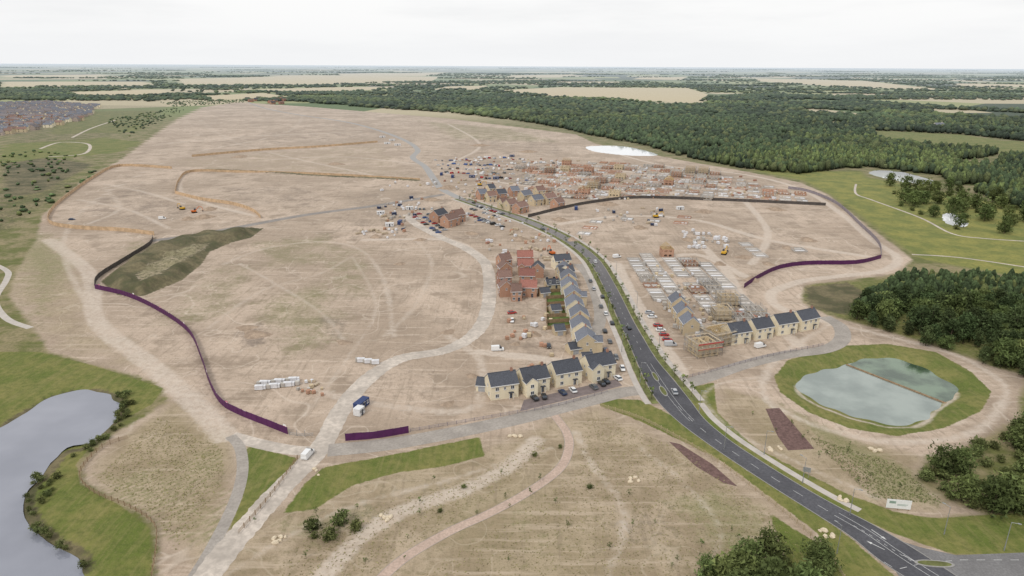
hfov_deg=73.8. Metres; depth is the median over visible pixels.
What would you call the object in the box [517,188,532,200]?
house
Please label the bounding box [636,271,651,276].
unfinished house
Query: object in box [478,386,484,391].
garage door
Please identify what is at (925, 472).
bush
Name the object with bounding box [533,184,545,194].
house
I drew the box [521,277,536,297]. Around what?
house
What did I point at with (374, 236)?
spoil heap
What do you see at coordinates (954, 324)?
tree
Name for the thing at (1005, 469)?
bush
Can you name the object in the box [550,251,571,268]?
house
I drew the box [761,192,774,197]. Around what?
unfinished house
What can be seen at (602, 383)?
car
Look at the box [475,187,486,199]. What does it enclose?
house
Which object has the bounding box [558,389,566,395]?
car
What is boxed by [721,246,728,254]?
excavator
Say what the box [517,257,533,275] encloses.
house
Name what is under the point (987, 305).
broadleaf tree
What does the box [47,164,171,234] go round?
timber hoarding
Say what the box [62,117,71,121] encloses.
house
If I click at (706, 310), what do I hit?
unfinished house
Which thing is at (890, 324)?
pine tree
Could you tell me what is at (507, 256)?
house
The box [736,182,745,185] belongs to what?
unfinished house
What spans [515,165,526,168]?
unfinished house
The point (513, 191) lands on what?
house
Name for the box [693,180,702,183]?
unfinished house
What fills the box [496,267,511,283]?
house
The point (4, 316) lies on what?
path
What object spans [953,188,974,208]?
broadleaf tree
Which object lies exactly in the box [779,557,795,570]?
bush
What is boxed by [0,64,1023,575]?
ground
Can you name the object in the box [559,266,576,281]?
house
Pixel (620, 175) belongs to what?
unfinished house
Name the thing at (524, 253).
house
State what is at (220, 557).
road
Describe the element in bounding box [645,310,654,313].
car
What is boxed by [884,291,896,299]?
pine tree
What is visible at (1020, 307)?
pine tree
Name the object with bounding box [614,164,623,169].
unfinished house
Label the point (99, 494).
post fence
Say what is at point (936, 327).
pine tree
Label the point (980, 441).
bush
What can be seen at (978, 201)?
broadleaf tree
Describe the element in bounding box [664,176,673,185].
unfinished house
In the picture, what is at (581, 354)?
garage
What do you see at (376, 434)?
hoarding fence
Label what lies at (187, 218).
spoil heap
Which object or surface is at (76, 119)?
house
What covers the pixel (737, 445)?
kerb
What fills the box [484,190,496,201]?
house
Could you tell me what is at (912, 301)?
broadleaf tree
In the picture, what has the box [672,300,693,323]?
house
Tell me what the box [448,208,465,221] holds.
house
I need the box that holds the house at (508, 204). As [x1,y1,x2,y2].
[503,197,517,210]
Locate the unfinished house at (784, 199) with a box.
[779,198,791,200]
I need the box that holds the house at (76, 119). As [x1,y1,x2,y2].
[73,117,80,121]
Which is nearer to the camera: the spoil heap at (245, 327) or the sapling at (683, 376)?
the sapling at (683, 376)
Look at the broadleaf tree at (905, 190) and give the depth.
577.91 m
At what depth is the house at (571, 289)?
326.88 m
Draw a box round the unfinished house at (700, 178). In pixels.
[694,177,706,181]
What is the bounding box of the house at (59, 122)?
[54,120,64,124]
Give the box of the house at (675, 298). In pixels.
[667,291,687,312]
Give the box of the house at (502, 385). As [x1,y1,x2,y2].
[484,367,518,400]
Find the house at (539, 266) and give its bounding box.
[531,258,544,277]
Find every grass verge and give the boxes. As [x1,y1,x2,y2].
[455,199,657,403]
[465,198,697,400]
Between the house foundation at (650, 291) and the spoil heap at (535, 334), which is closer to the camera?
the spoil heap at (535, 334)
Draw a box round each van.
[301,448,314,459]
[491,345,503,350]
[664,340,676,345]
[754,341,765,347]
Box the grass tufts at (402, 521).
[278,437,547,575]
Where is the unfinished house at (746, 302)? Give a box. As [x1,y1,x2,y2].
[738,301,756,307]
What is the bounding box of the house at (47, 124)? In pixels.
[42,122,53,127]
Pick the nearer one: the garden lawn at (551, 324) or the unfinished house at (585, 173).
the garden lawn at (551, 324)
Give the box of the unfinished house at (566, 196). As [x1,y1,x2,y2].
[558,192,572,197]
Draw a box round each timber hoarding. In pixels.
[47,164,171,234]
[175,169,419,190]
[175,191,260,217]
[192,141,377,156]
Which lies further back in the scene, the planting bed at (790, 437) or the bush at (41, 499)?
the planting bed at (790, 437)
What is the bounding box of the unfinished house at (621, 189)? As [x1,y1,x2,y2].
[614,186,625,190]
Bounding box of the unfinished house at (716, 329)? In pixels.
[698,321,737,346]
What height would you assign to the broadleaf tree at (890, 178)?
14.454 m
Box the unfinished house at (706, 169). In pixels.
[697,166,709,174]
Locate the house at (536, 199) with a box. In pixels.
[528,192,544,205]
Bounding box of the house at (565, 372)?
[546,355,582,387]
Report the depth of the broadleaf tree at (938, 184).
624.42 m
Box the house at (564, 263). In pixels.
[556,259,570,270]
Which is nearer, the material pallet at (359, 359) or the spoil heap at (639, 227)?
the material pallet at (359, 359)
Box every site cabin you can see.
[353,396,369,407]
[353,405,364,416]
[385,222,393,226]
[676,206,683,209]
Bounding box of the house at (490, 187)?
[485,182,495,190]
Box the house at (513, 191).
[507,184,519,196]
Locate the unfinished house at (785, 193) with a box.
[776,189,790,194]
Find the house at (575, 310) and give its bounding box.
[568,301,589,320]
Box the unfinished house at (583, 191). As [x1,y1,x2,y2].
[578,185,590,194]
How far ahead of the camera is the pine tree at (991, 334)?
284.63 m
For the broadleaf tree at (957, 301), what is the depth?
309.41 m
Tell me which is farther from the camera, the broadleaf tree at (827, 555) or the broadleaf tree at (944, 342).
the broadleaf tree at (944, 342)
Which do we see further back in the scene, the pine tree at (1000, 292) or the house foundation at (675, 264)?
the house foundation at (675, 264)
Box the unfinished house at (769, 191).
[762,189,773,192]
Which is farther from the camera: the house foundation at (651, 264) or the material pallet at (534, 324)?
the house foundation at (651, 264)
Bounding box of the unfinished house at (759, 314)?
[750,312,769,317]
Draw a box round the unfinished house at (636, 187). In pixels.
[631,185,641,189]
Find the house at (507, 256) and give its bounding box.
[496,251,512,266]
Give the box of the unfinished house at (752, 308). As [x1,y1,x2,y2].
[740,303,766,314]
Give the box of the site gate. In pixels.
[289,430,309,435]
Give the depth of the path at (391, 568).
177.18 m
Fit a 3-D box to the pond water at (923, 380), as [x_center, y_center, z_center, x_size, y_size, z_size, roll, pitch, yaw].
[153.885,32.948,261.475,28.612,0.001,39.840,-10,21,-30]
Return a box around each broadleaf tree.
[694,551,723,575]
[699,551,749,575]
[711,546,764,575]
[723,562,751,575]
[728,535,774,563]
[749,547,792,575]
[750,555,773,575]
[752,521,795,559]
[786,555,833,575]
[791,557,837,575]
[796,535,844,565]
[803,544,844,575]
[845,299,871,319]
[872,297,899,323]
[883,171,897,185]
[887,298,906,320]
[894,186,913,202]
[897,174,916,187]
[898,293,914,311]
[902,189,925,206]
[905,296,924,309]
[913,178,922,189]
[917,178,936,194]
[918,189,934,203]
[919,297,940,314]
[925,205,940,216]
[926,439,967,475]
[930,189,946,203]
[931,181,943,192]
[934,302,945,316]
[934,334,956,349]
[942,194,964,215]
[942,292,968,316]
[943,177,954,188]
[943,471,985,505]
[945,187,955,196]
[948,443,983,475]
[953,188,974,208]
[953,212,970,226]
[954,184,963,190]
[954,305,966,320]
[956,201,971,212]
[965,289,985,309]
[968,472,1023,521]
[970,192,990,208]
[975,202,997,220]
[975,286,1000,298]
[978,201,998,219]
[978,343,998,358]
[979,300,995,313]
[982,472,1023,515]
[985,304,1012,315]
[986,186,1005,201]
[988,468,1023,508]
[989,334,1023,367]
[994,196,1011,208]
[994,215,1016,233]
[995,322,1011,335]
[998,422,1023,450]
[1002,203,1018,215]
[1002,210,1022,224]
[1002,347,1023,368]
[1006,417,1023,434]
[1010,456,1023,473]
[1010,493,1023,514]
[1011,424,1023,444]
[1012,338,1023,362]
[1014,299,1023,304]
[1014,411,1023,420]
[1017,205,1023,220]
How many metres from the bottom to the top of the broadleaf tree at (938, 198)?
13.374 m
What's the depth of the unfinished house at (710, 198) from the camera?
589.53 m
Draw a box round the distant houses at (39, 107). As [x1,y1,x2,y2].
[0,100,101,116]
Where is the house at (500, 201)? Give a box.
[497,196,506,209]
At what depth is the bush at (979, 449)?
202.49 m
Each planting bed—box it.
[670,442,736,485]
[766,408,813,449]
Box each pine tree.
[859,287,872,298]
[864,310,878,326]
[869,293,885,310]
[870,301,881,316]
[880,313,894,324]
[882,316,899,331]
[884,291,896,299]
[890,286,899,296]
[897,283,912,297]
[897,290,911,310]
[902,321,916,333]
[903,304,920,327]
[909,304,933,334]
[911,289,922,300]
[918,292,934,302]
[918,323,937,345]
[921,284,935,294]
[924,303,943,325]
[931,290,939,301]
[931,323,942,344]
[935,292,951,307]
[936,322,945,339]
[939,311,956,326]
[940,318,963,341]
[943,307,957,318]
[949,283,963,298]
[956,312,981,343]
[958,289,973,308]
[962,306,981,323]
[966,322,978,341]
[973,329,987,347]
[976,316,990,331]
[977,306,988,318]
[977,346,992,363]
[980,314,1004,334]
[981,293,997,308]
[982,336,997,353]
[985,328,997,340]
[991,296,1014,310]
[993,312,1009,327]
[994,288,1009,305]
[994,329,1008,347]
[1000,329,1021,349]
[1006,309,1018,323]
[1006,313,1023,329]
[1009,291,1019,304]
[1010,302,1023,314]
[1018,360,1023,376]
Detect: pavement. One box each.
[452,199,650,403]
[468,197,703,400]
[520,379,621,410]
[698,403,860,511]
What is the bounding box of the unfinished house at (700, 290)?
[686,282,708,294]
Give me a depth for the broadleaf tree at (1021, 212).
512.13 m
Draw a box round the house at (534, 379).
[516,361,550,397]
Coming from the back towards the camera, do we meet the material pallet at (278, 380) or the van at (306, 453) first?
the material pallet at (278, 380)
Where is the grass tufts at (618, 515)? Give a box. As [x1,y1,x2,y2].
[423,417,806,575]
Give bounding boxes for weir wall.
[846,364,945,402]
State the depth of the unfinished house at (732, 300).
326.78 m
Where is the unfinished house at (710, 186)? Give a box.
[704,182,716,187]
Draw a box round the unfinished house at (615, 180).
[609,178,622,181]
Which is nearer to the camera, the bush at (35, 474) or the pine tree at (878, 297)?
the bush at (35, 474)
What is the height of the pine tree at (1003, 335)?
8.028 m
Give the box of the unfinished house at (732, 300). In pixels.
[715,288,740,307]
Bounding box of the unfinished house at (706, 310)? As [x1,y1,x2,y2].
[704,307,717,314]
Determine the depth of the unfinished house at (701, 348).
271.86 m
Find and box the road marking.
[584,251,936,574]
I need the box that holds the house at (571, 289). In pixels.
[563,282,586,305]
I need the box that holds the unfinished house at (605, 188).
[601,186,613,189]
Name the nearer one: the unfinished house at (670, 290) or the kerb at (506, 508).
the kerb at (506, 508)
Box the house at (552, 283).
[544,276,559,288]
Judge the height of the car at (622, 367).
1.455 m
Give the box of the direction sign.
[803,467,810,475]
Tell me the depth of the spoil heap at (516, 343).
282.01 m
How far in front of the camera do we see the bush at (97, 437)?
208.33 m
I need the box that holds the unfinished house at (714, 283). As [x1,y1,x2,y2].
[698,277,721,287]
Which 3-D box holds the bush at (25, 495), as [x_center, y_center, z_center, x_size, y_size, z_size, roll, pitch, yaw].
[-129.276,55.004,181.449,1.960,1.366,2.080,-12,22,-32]
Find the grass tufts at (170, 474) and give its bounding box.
[96,418,222,548]
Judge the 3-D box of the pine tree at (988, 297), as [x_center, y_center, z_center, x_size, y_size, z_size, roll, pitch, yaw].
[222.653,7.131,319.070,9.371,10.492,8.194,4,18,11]
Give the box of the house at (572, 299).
[564,292,584,316]
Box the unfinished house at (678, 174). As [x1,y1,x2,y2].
[670,169,682,177]
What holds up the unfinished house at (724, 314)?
on the ground at (308, 292)
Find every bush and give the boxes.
[22,492,29,497]
[25,505,31,512]
[28,521,42,530]
[30,471,41,479]
[31,526,40,534]
[34,473,45,482]
[35,496,45,503]
[39,526,50,535]
[40,489,51,496]
[42,530,53,538]
[50,470,62,479]
[52,539,66,548]
[62,544,68,550]
[77,559,90,568]
[82,442,89,449]
[89,437,95,445]
[95,434,103,441]
[100,433,110,439]
[110,425,117,431]
[113,409,120,417]
[119,392,127,398]
[120,399,127,407]
[122,411,131,417]
[123,389,132,394]
[126,399,135,404]
[302,515,322,532]
[308,530,319,538]
[319,523,340,542]
[328,508,350,527]
[348,515,366,533]
[586,483,594,488]
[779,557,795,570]
[915,468,938,482]
[920,465,935,473]
[933,466,939,476]
[934,468,955,481]
[937,481,950,491]
[943,488,955,499]
[957,467,978,482]
[966,498,979,509]
[967,434,990,449]
[969,443,985,457]
[976,454,994,466]
[978,496,992,509]
[988,438,999,450]
[994,454,1005,462]
[998,431,1010,442]
[1000,466,1011,472]
[1009,449,1023,461]
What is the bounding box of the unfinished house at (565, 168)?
[560,165,570,171]
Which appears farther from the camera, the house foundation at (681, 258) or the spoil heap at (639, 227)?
the spoil heap at (639, 227)
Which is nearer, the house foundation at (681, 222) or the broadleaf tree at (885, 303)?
the broadleaf tree at (885, 303)
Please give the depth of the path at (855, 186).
518.43 m
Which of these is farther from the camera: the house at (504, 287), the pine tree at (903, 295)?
the house at (504, 287)
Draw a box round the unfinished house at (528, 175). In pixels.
[525,173,534,177]
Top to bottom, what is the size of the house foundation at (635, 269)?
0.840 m
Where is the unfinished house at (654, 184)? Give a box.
[648,181,660,186]
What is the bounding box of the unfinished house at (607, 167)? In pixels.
[600,164,612,168]
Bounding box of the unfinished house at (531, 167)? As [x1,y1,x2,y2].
[527,165,539,169]
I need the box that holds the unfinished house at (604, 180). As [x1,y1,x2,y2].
[594,175,607,183]
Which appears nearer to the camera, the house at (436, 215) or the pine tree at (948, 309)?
the pine tree at (948, 309)
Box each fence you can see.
[79,435,156,575]
[94,235,152,283]
[94,284,287,433]
[238,455,297,531]
[345,426,408,440]
[410,389,607,431]
[528,195,825,216]
[546,294,563,298]
[546,318,568,322]
[547,301,564,305]
[547,313,565,317]
[550,288,559,291]
[601,403,844,575]
[680,343,822,378]
[744,254,881,287]
[788,186,881,253]
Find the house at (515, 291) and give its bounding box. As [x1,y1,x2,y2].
[510,281,521,301]
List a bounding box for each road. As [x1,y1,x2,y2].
[153,194,444,241]
[193,214,496,575]
[247,102,462,198]
[327,386,645,456]
[459,198,954,575]
[573,264,605,334]
[675,316,850,387]
[896,542,1023,575]
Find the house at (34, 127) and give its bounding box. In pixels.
[29,124,40,129]
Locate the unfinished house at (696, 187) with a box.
[689,185,700,189]
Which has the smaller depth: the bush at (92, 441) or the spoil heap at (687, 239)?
the bush at (92, 441)
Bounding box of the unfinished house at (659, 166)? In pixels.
[653,163,664,167]
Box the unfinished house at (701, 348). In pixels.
[683,330,723,359]
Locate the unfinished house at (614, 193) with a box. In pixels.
[608,189,620,196]
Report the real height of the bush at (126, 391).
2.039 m
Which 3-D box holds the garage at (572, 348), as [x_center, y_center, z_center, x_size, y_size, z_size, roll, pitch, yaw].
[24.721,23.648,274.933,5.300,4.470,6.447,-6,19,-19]
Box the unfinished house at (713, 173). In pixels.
[709,170,720,174]
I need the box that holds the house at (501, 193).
[495,187,507,199]
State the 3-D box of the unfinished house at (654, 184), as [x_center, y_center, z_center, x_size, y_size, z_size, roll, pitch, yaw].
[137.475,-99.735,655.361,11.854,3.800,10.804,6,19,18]
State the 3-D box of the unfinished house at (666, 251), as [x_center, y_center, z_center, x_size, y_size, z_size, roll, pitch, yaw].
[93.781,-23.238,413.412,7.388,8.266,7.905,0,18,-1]
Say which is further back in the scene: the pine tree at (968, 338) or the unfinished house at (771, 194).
the unfinished house at (771, 194)
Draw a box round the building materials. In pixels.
[377,157,797,229]
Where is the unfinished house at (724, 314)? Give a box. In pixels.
[708,301,734,322]
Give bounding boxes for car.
[507,310,516,313]
[530,394,538,400]
[541,393,546,399]
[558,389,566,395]
[569,387,576,392]
[589,383,598,389]
[597,380,605,386]
[602,378,610,383]
[613,375,622,380]
[619,365,624,370]
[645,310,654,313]
[647,314,656,317]
[656,327,665,330]
[659,332,668,335]
[671,388,677,394]
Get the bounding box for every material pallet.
[254,384,262,389]
[269,382,277,388]
[274,378,281,382]
[283,381,291,386]
[288,376,296,380]
[357,357,364,362]
[364,358,371,363]
[372,359,378,364]
[532,322,537,327]
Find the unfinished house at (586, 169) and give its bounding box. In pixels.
[583,167,593,172]
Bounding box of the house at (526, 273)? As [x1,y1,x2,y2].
[519,266,534,280]
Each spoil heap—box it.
[181,216,195,220]
[193,214,216,219]
[200,207,217,210]
[231,155,246,157]
[236,325,258,330]
[243,330,272,338]
[328,162,345,164]
[336,340,352,344]
[370,234,381,238]
[413,238,426,240]
[423,197,440,201]
[436,185,455,189]
[440,329,454,334]
[440,400,454,406]
[466,373,478,378]
[469,144,491,146]
[510,236,531,241]
[510,341,520,345]
[519,150,537,152]
[530,330,541,336]
[551,217,569,221]
[568,237,577,241]
[597,201,619,206]
[633,225,647,229]
[680,237,692,241]
[693,209,712,213]
[714,261,725,265]
[734,255,752,259]
[742,276,758,282]
[762,261,774,265]
[766,207,787,210]
[782,245,793,249]
[800,237,817,241]
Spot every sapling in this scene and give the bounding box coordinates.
[640,373,649,385]
[648,386,653,398]
[681,374,687,386]
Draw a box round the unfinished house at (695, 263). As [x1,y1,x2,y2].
[680,257,700,266]
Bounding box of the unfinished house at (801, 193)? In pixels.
[794,191,806,195]
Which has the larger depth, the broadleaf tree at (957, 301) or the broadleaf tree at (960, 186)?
the broadleaf tree at (960, 186)
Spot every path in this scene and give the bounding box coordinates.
[0,265,32,328]
[39,142,91,156]
[71,120,114,137]
[188,434,248,575]
[225,432,309,454]
[377,415,573,575]
[854,184,1018,240]
[912,254,1023,266]
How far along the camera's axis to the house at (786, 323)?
293.93 m
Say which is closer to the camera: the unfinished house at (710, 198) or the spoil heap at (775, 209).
the spoil heap at (775, 209)
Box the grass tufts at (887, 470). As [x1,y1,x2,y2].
[812,437,940,503]
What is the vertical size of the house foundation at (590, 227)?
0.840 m
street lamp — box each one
[834,520,841,553]
[942,502,950,534]
[1003,522,1021,550]
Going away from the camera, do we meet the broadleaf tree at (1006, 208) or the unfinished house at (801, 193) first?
the broadleaf tree at (1006, 208)
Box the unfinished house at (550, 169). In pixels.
[543,165,556,172]
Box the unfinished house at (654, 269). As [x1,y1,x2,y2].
[649,266,664,271]
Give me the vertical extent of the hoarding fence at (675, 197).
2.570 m
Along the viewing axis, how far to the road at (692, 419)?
202.26 m
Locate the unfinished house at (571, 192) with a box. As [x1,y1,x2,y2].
[565,190,577,193]
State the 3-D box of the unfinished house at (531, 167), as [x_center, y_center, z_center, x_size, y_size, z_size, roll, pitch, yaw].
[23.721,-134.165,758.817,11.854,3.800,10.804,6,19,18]
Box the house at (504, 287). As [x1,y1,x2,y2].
[497,277,510,296]
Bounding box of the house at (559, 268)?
[555,262,574,279]
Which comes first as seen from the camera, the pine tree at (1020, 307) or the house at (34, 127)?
the pine tree at (1020, 307)
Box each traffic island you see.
[652,372,658,380]
[659,386,667,395]
[914,560,954,567]
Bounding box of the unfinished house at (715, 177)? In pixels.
[708,175,720,179]
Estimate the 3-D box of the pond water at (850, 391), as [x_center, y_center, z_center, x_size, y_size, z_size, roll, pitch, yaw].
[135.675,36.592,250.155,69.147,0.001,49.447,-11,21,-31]
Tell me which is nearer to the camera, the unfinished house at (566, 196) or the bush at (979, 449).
the bush at (979, 449)
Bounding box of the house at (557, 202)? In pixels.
[550,195,564,207]
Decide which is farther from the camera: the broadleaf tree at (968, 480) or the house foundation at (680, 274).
the house foundation at (680, 274)
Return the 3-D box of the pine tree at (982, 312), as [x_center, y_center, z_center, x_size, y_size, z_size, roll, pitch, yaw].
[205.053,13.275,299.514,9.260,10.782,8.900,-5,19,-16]
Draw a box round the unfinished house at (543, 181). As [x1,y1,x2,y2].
[538,180,549,183]
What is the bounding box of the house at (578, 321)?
[569,312,591,339]
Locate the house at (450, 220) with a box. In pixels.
[440,211,460,227]
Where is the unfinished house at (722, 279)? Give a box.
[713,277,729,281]
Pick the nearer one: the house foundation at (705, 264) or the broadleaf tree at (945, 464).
the broadleaf tree at (945, 464)
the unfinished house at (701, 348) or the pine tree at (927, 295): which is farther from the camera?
the pine tree at (927, 295)
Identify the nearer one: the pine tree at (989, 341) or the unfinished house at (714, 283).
the pine tree at (989, 341)
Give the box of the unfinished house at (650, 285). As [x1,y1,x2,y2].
[643,282,659,287]
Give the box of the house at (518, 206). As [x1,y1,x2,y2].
[511,199,528,213]
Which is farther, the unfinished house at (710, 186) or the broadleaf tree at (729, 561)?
the unfinished house at (710, 186)
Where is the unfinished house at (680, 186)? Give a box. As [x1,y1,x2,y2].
[676,184,687,188]
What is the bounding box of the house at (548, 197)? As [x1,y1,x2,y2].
[542,191,556,204]
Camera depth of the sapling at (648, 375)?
243.21 m
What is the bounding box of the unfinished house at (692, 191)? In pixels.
[688,190,699,192]
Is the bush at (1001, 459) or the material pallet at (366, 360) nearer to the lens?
the bush at (1001, 459)
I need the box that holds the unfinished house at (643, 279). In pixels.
[639,274,655,282]
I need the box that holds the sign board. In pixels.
[886,499,911,510]
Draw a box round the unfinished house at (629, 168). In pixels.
[624,166,636,169]
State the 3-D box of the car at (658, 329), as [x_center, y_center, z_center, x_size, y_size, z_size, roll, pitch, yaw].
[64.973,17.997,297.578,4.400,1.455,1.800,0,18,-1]
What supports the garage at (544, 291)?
on the ground at (308, 292)
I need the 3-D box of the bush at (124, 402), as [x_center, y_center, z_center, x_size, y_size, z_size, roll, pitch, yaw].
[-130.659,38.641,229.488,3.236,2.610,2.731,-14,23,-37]
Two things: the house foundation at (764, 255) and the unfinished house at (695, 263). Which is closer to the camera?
the unfinished house at (695, 263)
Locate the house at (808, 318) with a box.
[794,305,820,331]
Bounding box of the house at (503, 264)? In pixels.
[497,259,511,273]
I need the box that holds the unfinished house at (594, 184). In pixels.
[586,179,600,188]
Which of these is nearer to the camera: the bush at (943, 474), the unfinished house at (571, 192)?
the bush at (943, 474)
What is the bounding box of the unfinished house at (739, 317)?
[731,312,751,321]
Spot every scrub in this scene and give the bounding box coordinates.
[0,149,76,175]
[0,170,96,221]
[3,162,68,201]
[108,108,183,135]
[163,99,253,106]
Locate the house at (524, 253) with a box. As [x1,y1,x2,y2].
[516,248,533,264]
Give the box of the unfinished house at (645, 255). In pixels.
[639,253,653,257]
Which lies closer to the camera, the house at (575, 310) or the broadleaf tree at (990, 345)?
the broadleaf tree at (990, 345)
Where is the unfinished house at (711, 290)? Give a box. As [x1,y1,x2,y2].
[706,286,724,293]
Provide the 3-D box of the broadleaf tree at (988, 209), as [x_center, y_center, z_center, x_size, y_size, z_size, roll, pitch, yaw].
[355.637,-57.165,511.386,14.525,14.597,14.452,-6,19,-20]
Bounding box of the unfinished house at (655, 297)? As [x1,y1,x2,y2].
[651,294,667,300]
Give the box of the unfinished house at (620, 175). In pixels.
[615,173,625,179]
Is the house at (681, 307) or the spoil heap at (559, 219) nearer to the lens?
the house at (681, 307)
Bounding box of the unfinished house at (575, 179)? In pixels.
[570,178,580,181]
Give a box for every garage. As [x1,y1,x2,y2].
[475,376,485,391]
[537,287,550,297]
[548,303,561,313]
[552,323,565,335]
[564,341,582,354]
[579,351,592,359]
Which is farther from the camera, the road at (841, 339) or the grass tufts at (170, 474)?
the road at (841, 339)
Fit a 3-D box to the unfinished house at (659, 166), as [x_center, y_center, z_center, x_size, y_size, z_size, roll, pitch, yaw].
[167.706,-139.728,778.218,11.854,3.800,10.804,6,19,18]
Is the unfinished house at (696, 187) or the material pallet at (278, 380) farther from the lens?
the unfinished house at (696, 187)
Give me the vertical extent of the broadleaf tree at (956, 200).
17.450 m
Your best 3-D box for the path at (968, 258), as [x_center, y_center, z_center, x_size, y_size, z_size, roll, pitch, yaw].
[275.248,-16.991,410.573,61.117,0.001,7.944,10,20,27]
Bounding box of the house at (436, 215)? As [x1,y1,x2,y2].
[429,207,447,222]
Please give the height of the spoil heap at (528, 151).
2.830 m
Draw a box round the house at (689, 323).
[678,310,700,335]
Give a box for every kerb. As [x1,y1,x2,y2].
[385,418,564,567]
[396,417,573,570]
[467,202,903,575]
[470,200,956,575]
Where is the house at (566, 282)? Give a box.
[560,274,578,294]
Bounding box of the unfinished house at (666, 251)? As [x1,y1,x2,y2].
[659,242,673,256]
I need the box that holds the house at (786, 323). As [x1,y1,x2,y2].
[770,309,798,335]
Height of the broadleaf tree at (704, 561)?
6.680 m
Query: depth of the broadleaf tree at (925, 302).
308.58 m
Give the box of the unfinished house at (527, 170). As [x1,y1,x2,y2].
[522,169,532,171]
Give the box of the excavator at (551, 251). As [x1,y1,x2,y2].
[547,245,555,254]
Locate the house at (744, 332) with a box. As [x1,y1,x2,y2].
[720,318,752,345]
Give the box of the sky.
[0,0,1023,68]
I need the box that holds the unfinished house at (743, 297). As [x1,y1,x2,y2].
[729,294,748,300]
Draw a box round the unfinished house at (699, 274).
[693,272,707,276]
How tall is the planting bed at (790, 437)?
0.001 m
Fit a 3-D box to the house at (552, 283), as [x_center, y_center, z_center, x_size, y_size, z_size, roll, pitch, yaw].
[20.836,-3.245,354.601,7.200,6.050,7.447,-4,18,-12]
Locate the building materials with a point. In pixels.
(394, 213)
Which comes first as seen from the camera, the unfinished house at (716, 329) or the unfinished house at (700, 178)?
the unfinished house at (716, 329)
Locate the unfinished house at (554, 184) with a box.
[548,183,559,186]
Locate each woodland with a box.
[0,67,1023,101]
[294,91,1023,118]
[503,114,1023,148]
[661,141,1023,207]
[853,267,1023,307]
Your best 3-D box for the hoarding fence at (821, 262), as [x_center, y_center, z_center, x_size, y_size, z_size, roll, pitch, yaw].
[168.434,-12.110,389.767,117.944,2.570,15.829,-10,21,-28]
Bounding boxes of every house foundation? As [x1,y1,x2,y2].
[576,231,591,235]
[582,225,597,229]
[589,220,602,223]
[620,217,633,220]
[626,257,641,261]
[629,262,645,266]
[632,267,645,271]
[641,257,657,261]
[646,262,660,266]
[646,288,663,294]
[648,219,660,222]
[652,272,669,276]
[656,188,669,190]
[656,277,673,282]
[659,282,677,288]
[662,257,678,262]
[666,262,681,266]
[671,267,686,271]
[673,221,687,224]
[674,272,690,276]
[677,215,690,218]
[677,257,692,262]
[682,282,699,287]
[686,267,702,271]
[693,294,711,300]
[695,277,712,282]
[697,301,716,307]
[698,262,714,267]
[702,267,718,271]
[706,271,724,277]
[718,282,736,288]
[738,242,753,246]
[745,247,760,251]
[752,253,768,257]
[790,247,807,251]
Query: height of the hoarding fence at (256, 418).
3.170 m
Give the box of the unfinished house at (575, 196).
[572,192,587,198]
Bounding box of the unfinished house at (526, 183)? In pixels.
[522,180,534,184]
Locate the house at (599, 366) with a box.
[580,349,616,382]
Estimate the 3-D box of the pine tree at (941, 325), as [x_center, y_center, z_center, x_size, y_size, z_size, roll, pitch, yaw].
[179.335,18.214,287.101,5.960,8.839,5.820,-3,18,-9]
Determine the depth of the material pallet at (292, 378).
247.49 m
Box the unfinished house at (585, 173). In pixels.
[578,171,591,175]
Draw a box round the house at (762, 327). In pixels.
[748,314,774,340]
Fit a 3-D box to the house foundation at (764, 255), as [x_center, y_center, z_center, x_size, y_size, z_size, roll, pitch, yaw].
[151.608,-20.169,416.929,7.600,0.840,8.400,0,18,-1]
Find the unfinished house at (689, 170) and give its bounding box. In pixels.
[684,165,696,173]
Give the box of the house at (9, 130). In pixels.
[3,128,15,133]
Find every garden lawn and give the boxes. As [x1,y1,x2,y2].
[547,292,563,301]
[547,306,569,325]
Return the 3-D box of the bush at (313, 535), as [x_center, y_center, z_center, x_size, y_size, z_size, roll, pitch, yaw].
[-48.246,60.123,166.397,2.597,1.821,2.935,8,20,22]
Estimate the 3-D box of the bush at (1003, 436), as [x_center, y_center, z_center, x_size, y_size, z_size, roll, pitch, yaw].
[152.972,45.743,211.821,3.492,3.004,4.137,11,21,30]
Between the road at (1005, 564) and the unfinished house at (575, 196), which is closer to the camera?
the road at (1005, 564)
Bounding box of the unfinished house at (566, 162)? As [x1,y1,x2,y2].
[562,158,571,165]
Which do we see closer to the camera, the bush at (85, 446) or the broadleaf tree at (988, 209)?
the bush at (85, 446)
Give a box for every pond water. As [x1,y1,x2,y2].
[0,389,119,575]
[586,146,657,155]
[795,363,941,425]
[850,358,958,401]
[869,170,932,182]
[942,213,968,226]
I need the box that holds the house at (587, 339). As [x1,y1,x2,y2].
[574,323,602,352]
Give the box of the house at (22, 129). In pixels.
[16,126,27,131]
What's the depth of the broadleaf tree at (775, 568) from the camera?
145.69 m
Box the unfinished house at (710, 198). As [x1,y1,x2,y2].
[700,194,713,200]
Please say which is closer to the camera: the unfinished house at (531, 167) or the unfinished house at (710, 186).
the unfinished house at (710, 186)
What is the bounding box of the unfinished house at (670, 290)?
[664,288,682,293]
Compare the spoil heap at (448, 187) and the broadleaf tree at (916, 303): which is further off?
the spoil heap at (448, 187)
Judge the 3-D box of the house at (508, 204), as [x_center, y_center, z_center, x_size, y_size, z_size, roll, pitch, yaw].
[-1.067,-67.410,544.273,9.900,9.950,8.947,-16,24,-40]

